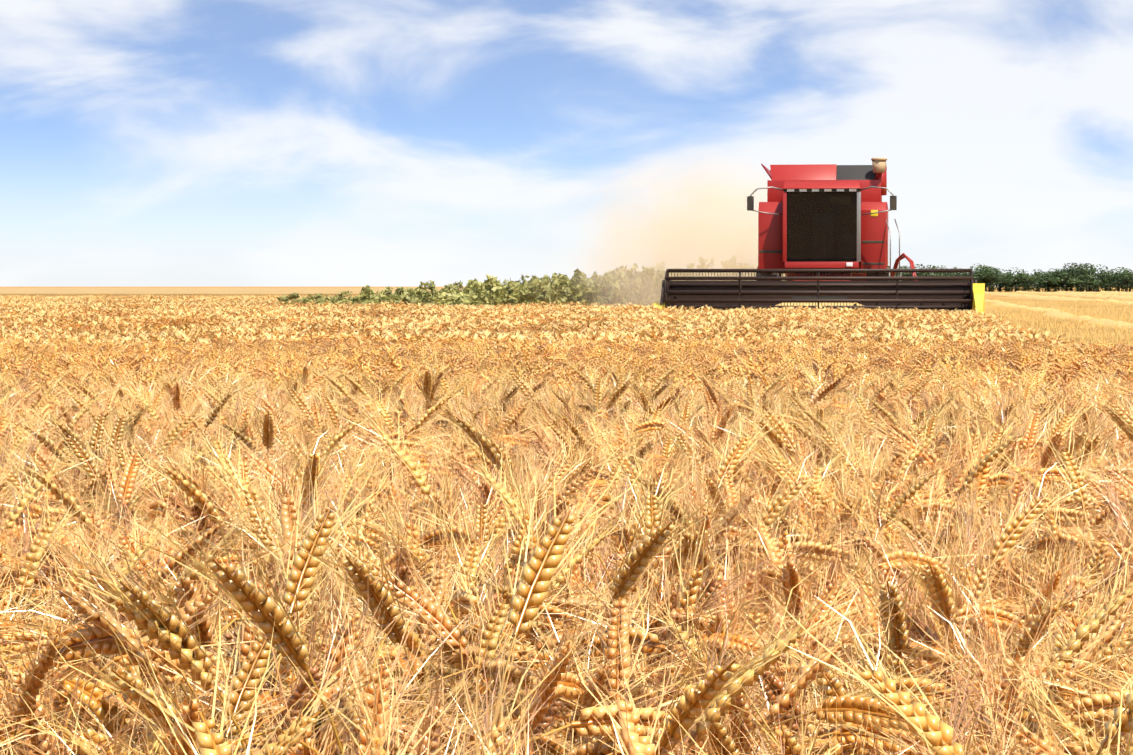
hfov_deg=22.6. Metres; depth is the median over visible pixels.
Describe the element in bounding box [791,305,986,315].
wheat
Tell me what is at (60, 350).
wheat
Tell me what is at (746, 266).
bush
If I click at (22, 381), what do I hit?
wheat
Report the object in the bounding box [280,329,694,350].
wheat
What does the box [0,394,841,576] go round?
wheat
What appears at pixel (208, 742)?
wheat
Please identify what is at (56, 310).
wheat
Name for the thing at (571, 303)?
wheat
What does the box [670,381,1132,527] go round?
wheat
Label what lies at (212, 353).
wheat
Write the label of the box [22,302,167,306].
wheat
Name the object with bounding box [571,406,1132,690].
wheat
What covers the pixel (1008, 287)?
shrub
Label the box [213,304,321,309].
wheat
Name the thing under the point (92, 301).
wheat
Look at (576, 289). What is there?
bush
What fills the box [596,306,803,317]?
wheat
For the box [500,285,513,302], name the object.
bush
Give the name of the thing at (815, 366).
wheat
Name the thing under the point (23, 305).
wheat
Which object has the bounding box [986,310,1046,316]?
stubble
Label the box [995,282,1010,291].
shrub
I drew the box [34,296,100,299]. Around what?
wheat
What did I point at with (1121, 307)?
stubble
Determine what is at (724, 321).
wheat
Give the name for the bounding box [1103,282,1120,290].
shrub
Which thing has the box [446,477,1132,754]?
wheat
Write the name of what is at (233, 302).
wheat
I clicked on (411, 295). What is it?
bush
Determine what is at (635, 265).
bush
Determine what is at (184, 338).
wheat
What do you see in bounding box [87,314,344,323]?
wheat
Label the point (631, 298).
bush
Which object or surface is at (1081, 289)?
shrub
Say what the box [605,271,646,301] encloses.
bush
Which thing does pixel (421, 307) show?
wheat
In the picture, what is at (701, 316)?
wheat
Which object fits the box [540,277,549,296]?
bush
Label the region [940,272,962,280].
tree line
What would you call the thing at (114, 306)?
wheat
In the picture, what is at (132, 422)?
wheat
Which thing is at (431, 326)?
wheat
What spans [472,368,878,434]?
wheat
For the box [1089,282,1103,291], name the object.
shrub
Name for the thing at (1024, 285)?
shrub
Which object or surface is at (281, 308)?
wheat
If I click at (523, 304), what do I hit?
wheat
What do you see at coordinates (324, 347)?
wheat
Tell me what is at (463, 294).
bush
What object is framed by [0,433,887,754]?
wheat
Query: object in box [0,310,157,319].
wheat
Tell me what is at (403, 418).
wheat
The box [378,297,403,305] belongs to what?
bush
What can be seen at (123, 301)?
wheat
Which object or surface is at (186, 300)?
wheat
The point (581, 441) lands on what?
wheat
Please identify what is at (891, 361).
wheat
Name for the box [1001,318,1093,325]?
stubble
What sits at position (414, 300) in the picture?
bush
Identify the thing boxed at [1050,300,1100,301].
stubble
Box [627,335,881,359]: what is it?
wheat
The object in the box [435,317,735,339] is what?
wheat
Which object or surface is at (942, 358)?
wheat
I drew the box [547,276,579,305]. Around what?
bush
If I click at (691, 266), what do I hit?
bush
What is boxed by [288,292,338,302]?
bush
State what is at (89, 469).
wheat
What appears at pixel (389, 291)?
bush
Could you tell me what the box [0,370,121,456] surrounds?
wheat
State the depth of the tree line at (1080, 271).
609.96 m
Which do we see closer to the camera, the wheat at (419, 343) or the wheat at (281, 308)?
the wheat at (419, 343)
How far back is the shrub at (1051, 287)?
598.59 m
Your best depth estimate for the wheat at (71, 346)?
24.39 m
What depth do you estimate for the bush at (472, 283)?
90.40 m
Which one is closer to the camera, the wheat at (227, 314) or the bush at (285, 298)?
the wheat at (227, 314)
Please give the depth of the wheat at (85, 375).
10.48 m
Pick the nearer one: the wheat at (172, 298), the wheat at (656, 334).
the wheat at (656, 334)
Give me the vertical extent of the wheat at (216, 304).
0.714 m
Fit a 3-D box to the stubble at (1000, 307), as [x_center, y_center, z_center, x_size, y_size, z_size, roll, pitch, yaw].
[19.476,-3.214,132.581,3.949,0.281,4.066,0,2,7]
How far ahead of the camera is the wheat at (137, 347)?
26.73 m
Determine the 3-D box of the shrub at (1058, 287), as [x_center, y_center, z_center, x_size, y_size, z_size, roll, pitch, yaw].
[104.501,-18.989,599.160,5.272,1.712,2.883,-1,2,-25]
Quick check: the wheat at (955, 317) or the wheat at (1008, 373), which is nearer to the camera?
the wheat at (1008, 373)
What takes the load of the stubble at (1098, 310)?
on the ground
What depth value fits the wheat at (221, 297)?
122.60 m
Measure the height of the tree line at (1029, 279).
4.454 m
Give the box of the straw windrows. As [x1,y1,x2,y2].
[985,291,1132,331]
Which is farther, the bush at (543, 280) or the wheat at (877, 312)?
the bush at (543, 280)
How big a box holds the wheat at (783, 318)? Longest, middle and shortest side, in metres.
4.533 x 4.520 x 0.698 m
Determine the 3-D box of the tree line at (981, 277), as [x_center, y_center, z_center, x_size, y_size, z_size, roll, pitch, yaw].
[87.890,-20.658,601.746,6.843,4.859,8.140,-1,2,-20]
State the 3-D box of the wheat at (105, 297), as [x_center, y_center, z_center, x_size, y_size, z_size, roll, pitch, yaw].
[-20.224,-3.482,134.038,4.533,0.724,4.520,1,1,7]
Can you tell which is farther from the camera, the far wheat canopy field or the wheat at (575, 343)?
the far wheat canopy field
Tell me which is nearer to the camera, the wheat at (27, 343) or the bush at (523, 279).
the wheat at (27, 343)
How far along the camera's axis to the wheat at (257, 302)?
89.92 m
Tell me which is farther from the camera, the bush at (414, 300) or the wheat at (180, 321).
the bush at (414, 300)
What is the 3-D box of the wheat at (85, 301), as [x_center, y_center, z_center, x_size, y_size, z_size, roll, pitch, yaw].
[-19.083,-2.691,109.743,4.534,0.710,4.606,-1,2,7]
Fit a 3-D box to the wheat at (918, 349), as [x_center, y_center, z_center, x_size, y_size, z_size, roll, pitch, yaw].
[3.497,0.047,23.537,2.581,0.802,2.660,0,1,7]
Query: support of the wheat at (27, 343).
on the ground
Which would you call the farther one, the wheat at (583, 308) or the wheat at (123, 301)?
the wheat at (123, 301)
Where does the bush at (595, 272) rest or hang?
on the ground
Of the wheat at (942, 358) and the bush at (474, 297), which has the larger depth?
the bush at (474, 297)
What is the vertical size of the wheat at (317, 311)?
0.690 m
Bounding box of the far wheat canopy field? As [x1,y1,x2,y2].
[0,288,460,296]
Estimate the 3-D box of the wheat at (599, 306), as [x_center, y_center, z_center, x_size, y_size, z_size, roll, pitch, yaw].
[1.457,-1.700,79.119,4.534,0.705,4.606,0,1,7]
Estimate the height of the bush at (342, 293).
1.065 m
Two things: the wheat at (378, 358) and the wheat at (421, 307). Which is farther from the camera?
the wheat at (421, 307)
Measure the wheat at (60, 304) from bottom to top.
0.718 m
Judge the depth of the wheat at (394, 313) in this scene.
53.92 m
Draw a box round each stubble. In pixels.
[985,306,1015,309]
[985,308,1038,311]
[985,311,1054,315]
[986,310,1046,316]
[991,314,1073,319]
[994,313,1050,316]
[1000,300,1046,300]
[1000,316,1096,323]
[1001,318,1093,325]
[1002,320,1107,326]
[1004,300,1053,302]
[1010,302,1074,304]
[1011,322,1128,328]
[1011,325,1130,332]
[1017,304,1081,305]
[1020,326,1132,334]
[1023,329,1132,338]
[1026,305,1101,307]
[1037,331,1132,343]
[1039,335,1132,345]
[1041,306,1113,309]
[1045,308,1126,310]
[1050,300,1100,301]
[1056,310,1131,312]
[1057,309,1131,311]
[1058,310,1132,314]
[1063,302,1120,302]
[1066,311,1132,315]
[1068,340,1132,347]
[1074,314,1132,316]
[1077,303,1131,304]
[1077,315,1130,318]
[1087,315,1132,320]
[1094,304,1132,306]
[1097,317,1132,321]
[1105,306,1132,307]
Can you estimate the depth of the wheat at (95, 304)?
81.98 m
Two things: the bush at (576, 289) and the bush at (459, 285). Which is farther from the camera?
the bush at (459, 285)
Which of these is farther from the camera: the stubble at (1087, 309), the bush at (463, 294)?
the stubble at (1087, 309)
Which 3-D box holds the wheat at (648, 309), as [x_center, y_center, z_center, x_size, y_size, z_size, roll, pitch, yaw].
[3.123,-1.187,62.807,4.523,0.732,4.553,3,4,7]
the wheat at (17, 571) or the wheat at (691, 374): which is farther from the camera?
the wheat at (691, 374)
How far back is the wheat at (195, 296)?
136.62 m
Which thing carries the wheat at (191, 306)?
on the ground
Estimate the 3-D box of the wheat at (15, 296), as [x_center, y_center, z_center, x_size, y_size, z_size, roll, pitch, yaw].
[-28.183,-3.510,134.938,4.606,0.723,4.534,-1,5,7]
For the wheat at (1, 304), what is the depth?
84.80 m
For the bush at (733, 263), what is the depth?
88.83 m
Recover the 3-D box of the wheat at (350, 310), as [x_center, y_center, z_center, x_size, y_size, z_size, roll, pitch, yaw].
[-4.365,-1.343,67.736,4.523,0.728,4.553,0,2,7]
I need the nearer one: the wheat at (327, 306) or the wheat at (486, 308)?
the wheat at (486, 308)
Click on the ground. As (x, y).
(993, 297)
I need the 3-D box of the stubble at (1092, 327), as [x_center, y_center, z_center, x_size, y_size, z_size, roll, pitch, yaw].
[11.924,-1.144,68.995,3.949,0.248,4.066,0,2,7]
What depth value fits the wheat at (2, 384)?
6.92 m
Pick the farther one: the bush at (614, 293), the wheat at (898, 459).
the bush at (614, 293)
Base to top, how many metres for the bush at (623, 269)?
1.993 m
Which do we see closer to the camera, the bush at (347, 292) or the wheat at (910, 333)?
the wheat at (910, 333)
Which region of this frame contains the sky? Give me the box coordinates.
[0,0,1132,286]
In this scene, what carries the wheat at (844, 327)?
on the ground
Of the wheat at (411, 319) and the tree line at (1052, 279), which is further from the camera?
the tree line at (1052, 279)
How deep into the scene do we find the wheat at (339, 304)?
82.53 m
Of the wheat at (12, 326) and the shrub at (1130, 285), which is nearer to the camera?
the wheat at (12, 326)
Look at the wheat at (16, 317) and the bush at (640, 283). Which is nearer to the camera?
the wheat at (16, 317)
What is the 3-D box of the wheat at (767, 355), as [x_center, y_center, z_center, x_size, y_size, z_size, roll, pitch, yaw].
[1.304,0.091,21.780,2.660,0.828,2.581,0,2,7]
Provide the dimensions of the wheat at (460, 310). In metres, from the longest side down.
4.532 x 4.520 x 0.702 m
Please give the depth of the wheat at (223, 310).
69.07 m
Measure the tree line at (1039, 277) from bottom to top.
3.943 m
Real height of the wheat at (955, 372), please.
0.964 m
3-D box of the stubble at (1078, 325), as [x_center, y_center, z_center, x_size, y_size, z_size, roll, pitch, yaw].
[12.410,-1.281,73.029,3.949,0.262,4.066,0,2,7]
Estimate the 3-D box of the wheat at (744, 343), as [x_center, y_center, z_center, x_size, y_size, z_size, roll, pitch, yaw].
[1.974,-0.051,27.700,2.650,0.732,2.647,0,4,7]
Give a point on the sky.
(144, 143)
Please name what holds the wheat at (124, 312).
on the ground
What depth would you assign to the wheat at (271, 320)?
44.49 m
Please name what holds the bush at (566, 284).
on the ground
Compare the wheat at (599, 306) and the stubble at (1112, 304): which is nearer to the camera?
the wheat at (599, 306)
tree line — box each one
[898,264,930,275]
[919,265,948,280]
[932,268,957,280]
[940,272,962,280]
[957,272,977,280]
[964,269,995,282]
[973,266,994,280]
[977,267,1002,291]
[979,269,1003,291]
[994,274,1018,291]
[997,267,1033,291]
[1014,271,1039,290]
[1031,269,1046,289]
[1031,273,1047,285]
[1036,273,1064,291]
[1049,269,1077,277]
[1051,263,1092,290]
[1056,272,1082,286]
[1062,263,1097,291]
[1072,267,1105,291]
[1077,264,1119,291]
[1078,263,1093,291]
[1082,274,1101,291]
[1098,267,1126,291]
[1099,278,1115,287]
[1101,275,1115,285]
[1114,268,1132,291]
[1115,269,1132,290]
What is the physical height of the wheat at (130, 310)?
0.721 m
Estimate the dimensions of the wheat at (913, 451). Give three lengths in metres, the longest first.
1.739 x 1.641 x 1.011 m
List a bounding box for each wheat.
[0,297,38,301]
[0,299,102,302]
[0,302,54,306]
[0,302,82,309]
[0,304,67,315]
[0,306,151,311]
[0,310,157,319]
[0,311,256,334]
[0,312,124,322]
[0,319,179,338]
[0,327,119,340]
[0,327,356,348]
[0,333,95,349]
[0,335,207,359]
[0,338,88,365]
[0,341,212,380]
[0,345,121,366]
[0,349,268,374]
[0,351,480,496]
[0,354,315,413]
[0,355,409,399]
[0,357,239,426]
[0,358,100,387]
[0,365,60,405]
[0,365,447,519]
[0,366,33,463]
[0,368,169,429]
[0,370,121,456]
[0,383,885,707]
[0,386,340,542]
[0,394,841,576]
[0,413,239,617]
[0,431,829,754]
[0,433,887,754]
[0,543,49,620]
[1,295,26,298]
[1,334,253,353]
[2,311,97,325]
[7,302,81,306]
[8,299,125,304]
[9,297,67,300]
[10,345,324,375]
[13,307,208,317]
[13,341,500,394]
[20,298,147,303]
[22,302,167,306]
[31,305,209,311]
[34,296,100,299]
[35,302,146,308]
[44,318,422,347]
[44,349,535,442]
[49,313,309,328]
[51,299,135,301]
[66,333,289,352]
[67,341,364,366]
[69,301,206,306]
[69,304,225,309]
[74,305,257,315]
[80,294,167,299]
[82,293,117,296]
[86,296,155,298]
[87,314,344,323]
[103,609,479,754]
[107,298,212,302]
[119,301,236,304]
[125,297,229,301]
[129,299,232,303]
[133,307,318,311]
[135,318,474,338]
[137,339,404,360]
[137,346,537,383]
[138,303,281,309]
[141,295,202,297]
[142,307,355,319]
[151,301,294,307]
[154,374,860,509]
[163,356,571,426]
[167,295,250,298]
[168,297,267,300]
[176,336,436,355]
[186,298,292,302]
[187,298,275,303]
[196,296,268,299]
[198,313,506,331]
[200,304,365,311]
[202,299,332,305]
[203,308,413,318]
[211,331,580,379]
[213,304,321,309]
[217,298,268,301]
[224,296,293,299]
[257,316,535,326]
[260,362,589,414]
[261,342,608,371]
[272,303,412,308]
[274,339,474,351]
[276,308,438,317]
[278,300,423,307]
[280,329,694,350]
[290,307,457,313]
[304,589,1132,754]
[310,347,886,405]
[320,342,631,362]
[339,306,515,311]
[339,531,1132,754]
[341,377,881,480]
[344,307,568,324]
[347,305,521,320]
[363,338,627,358]
[364,348,881,458]
[379,303,535,310]
[391,327,730,344]
[401,353,885,396]
[407,303,544,308]
[413,334,667,356]
[424,305,598,315]
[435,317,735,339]
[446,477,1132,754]
[452,336,678,351]
[456,346,869,388]
[461,301,563,308]
[472,319,753,333]
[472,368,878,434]
[474,308,609,318]
[504,308,632,314]
[508,317,764,327]
[511,304,652,311]
[522,346,893,378]
[523,354,857,416]
[528,311,766,323]
[529,305,652,310]
[531,342,871,372]
[543,303,653,308]
[557,301,644,307]
[568,311,791,321]
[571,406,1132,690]
[580,373,1132,574]
[591,340,878,370]
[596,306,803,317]
[602,339,877,360]
[610,303,781,314]
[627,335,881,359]
[664,334,893,353]
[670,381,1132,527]
[675,323,1072,348]
[698,323,1058,346]
[711,304,804,313]
[717,319,1040,339]
[717,379,1132,481]
[735,321,1028,335]
[758,313,1019,329]
[758,354,1132,434]
[760,371,1130,456]
[766,311,1015,326]
[787,309,997,318]
[788,308,1008,322]
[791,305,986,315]
[797,307,981,315]
[797,366,1132,406]
[806,357,1132,416]
[807,354,1132,398]
[816,342,1132,391]
[825,341,1132,380]
[835,342,1132,370]
[846,338,1111,359]
[848,333,1074,353]
[854,337,1132,365]
[860,339,1118,354]
[1055,371,1132,422]
[1075,369,1132,420]
[1079,378,1132,436]
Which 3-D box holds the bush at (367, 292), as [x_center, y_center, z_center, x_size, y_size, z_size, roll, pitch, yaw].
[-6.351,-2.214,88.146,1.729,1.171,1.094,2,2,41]
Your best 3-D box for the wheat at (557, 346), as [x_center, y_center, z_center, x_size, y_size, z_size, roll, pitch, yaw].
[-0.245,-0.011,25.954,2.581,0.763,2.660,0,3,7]
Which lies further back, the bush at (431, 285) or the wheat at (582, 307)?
the bush at (431, 285)
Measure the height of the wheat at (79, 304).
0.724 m
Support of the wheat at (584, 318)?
on the ground
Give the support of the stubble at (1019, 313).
on the ground
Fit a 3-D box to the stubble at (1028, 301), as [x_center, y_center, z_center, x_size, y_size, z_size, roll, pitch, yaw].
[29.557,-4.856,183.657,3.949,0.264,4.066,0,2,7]
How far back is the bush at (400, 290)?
89.44 m
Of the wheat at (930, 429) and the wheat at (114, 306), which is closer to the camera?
the wheat at (930, 429)
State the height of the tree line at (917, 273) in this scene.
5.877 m
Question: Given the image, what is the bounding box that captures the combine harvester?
[653,158,984,312]
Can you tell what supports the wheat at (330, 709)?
on the ground
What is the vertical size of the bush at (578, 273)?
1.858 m
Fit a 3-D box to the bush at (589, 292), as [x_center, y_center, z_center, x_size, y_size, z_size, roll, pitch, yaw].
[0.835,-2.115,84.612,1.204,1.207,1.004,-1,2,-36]
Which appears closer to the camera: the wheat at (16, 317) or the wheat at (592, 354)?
the wheat at (592, 354)
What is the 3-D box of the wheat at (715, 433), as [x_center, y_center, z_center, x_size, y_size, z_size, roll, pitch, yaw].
[0.073,0.477,7.360,1.739,0.991,1.641,-1,0,7]
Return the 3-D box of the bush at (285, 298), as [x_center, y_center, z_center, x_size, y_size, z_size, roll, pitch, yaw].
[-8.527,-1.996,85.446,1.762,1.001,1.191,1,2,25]
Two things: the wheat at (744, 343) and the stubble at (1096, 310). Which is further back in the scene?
the stubble at (1096, 310)
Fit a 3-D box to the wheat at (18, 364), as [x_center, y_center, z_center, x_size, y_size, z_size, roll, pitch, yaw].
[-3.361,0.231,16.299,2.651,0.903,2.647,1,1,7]
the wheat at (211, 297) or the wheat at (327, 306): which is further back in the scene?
the wheat at (211, 297)
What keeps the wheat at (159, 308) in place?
on the ground
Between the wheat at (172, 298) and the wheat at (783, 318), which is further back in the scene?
the wheat at (172, 298)
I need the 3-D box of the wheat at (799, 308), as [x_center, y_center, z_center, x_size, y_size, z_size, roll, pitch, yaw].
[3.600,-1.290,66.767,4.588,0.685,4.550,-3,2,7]
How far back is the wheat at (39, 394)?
9.61 m
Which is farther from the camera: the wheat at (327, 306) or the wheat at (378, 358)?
the wheat at (327, 306)
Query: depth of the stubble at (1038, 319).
84.58 m
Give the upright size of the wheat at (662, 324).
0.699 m
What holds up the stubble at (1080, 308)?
on the ground
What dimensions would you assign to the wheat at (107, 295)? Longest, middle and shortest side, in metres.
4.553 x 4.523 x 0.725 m
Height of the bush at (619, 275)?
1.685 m
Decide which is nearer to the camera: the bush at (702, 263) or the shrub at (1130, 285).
the bush at (702, 263)
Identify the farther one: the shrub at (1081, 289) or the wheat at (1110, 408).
the shrub at (1081, 289)
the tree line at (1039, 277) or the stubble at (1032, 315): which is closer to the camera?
the stubble at (1032, 315)
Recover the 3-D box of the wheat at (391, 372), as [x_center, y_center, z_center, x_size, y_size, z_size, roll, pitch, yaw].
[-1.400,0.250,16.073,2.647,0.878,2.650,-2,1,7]
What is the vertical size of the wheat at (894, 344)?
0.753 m
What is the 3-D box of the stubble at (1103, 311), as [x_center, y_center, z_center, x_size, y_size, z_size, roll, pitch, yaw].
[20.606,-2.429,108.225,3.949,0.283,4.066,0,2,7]
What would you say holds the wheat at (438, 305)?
on the ground
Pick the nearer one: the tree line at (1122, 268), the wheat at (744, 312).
the wheat at (744, 312)
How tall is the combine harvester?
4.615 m
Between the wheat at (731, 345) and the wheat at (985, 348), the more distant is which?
the wheat at (731, 345)
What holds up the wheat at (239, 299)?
on the ground
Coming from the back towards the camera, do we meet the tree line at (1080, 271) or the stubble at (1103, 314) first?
the tree line at (1080, 271)
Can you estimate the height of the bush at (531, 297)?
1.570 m
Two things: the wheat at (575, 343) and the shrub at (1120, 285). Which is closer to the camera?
the wheat at (575, 343)
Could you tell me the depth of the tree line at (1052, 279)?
598.23 m
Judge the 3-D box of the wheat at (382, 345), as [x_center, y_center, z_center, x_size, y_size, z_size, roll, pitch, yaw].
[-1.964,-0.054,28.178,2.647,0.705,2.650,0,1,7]
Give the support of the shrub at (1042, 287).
on the ground
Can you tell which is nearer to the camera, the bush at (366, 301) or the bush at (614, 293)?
the bush at (614, 293)
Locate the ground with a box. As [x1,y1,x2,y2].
[0,287,1132,300]
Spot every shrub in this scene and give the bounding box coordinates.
[979,280,996,291]
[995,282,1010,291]
[1002,282,1017,291]
[1014,281,1035,291]
[1029,284,1050,291]
[1043,283,1057,291]
[1052,284,1069,290]
[1060,282,1079,291]
[1071,282,1092,291]
[1080,281,1099,291]
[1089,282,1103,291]
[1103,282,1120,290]
[1107,281,1127,291]
[1124,283,1132,291]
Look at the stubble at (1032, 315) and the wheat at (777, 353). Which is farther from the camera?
the stubble at (1032, 315)
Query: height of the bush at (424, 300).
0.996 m
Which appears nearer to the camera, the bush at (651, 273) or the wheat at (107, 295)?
the bush at (651, 273)
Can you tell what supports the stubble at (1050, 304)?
on the ground
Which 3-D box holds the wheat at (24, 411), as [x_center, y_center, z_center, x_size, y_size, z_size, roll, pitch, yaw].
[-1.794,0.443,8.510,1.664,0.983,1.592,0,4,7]
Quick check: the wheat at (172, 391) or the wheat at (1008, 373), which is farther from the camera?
the wheat at (1008, 373)
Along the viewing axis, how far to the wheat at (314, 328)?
33.99 m
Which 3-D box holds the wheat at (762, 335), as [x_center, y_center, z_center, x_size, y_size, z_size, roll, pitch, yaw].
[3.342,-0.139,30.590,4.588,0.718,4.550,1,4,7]
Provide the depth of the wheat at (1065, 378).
12.29 m
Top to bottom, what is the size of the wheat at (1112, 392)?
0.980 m
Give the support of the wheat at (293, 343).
on the ground
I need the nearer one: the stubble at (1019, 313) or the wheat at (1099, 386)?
the wheat at (1099, 386)
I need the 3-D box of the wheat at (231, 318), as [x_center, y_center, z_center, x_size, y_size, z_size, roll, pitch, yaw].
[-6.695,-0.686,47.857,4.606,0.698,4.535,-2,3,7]
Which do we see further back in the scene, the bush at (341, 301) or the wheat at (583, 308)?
the bush at (341, 301)
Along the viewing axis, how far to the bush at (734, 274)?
85.74 m
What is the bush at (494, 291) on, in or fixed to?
on the ground
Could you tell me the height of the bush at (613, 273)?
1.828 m
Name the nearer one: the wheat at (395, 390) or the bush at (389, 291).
the wheat at (395, 390)
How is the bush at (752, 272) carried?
on the ground
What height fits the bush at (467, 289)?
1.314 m
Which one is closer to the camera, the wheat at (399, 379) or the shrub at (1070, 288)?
the wheat at (399, 379)
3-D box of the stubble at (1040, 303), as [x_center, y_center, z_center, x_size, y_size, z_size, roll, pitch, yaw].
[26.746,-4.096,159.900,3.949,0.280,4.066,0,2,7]
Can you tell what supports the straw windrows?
on the ground
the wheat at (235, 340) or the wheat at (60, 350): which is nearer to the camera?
the wheat at (60, 350)
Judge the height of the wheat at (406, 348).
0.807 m
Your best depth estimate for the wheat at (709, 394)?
8.21 m
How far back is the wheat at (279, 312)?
58.43 m
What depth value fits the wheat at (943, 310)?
66.15 m
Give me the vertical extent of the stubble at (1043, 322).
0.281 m
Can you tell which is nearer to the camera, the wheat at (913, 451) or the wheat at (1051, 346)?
the wheat at (913, 451)
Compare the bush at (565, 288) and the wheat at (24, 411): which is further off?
the bush at (565, 288)
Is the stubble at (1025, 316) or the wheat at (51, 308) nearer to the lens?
the wheat at (51, 308)
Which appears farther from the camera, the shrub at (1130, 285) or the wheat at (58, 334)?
the shrub at (1130, 285)
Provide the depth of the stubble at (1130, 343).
49.99 m
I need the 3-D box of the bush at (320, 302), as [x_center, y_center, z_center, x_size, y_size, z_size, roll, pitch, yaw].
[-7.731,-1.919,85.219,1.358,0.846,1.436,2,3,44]
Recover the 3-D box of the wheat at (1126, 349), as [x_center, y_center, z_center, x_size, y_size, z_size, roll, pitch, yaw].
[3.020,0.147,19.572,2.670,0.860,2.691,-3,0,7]
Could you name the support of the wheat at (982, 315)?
on the ground
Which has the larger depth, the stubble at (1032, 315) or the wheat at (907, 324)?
the stubble at (1032, 315)
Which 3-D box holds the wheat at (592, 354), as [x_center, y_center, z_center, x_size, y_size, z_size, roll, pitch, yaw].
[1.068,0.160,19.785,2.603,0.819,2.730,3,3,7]
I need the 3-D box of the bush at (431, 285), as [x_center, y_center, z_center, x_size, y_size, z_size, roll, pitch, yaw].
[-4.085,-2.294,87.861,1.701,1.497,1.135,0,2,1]
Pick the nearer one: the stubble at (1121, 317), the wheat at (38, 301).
the stubble at (1121, 317)
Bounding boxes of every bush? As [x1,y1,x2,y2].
[279,295,302,305]
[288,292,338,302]
[290,300,326,305]
[302,298,374,304]
[318,296,358,305]
[323,290,352,299]
[336,291,375,301]
[338,288,378,303]
[357,296,388,304]
[361,286,426,299]
[365,285,388,301]
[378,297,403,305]
[384,288,416,294]
[387,295,418,304]
[389,282,430,304]
[411,280,458,303]
[418,295,432,304]
[434,290,463,306]
[438,291,478,304]
[443,283,507,293]
[444,280,476,290]
[454,280,500,292]
[455,289,469,299]
[457,294,494,306]
[462,280,491,304]
[469,277,500,301]
[482,274,510,305]
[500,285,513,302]
[503,275,529,288]
[503,284,532,305]
[509,278,576,304]
[524,275,566,305]
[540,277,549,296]
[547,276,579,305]
[549,289,586,304]
[559,277,586,301]
[560,268,583,289]
[569,282,590,301]
[571,284,608,305]
[579,276,622,305]
[581,287,602,303]
[584,271,625,304]
[591,265,626,287]
[595,270,617,282]
[602,264,630,285]
[602,268,652,294]
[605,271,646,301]
[616,263,639,284]
[618,269,663,305]
[620,278,650,305]
[622,265,660,304]
[638,268,672,305]
[652,260,667,270]
[672,268,713,280]
[675,262,694,280]
[696,257,723,280]
[704,257,741,276]
[721,258,735,272]
[731,255,753,268]
[731,268,752,280]
[737,262,755,280]
[749,266,755,280]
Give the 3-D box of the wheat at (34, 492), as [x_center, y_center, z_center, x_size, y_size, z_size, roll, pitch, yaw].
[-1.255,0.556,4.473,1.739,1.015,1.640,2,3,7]
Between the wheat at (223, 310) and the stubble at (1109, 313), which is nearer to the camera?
the wheat at (223, 310)
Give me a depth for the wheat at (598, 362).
18.10 m
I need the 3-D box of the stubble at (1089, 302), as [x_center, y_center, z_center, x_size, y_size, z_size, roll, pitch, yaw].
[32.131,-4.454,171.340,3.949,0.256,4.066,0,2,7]
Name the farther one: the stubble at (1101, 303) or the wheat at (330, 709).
the stubble at (1101, 303)
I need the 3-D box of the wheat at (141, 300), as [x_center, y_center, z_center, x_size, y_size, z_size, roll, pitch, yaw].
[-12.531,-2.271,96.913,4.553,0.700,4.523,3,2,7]
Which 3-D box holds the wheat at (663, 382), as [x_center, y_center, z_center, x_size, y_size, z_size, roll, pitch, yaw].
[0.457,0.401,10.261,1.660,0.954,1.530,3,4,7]
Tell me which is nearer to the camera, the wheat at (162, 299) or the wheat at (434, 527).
the wheat at (434, 527)
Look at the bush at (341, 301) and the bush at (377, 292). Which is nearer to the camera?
the bush at (341, 301)
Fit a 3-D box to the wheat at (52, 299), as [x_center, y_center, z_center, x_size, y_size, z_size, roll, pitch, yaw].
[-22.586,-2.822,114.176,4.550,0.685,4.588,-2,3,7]
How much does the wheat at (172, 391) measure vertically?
1.029 m

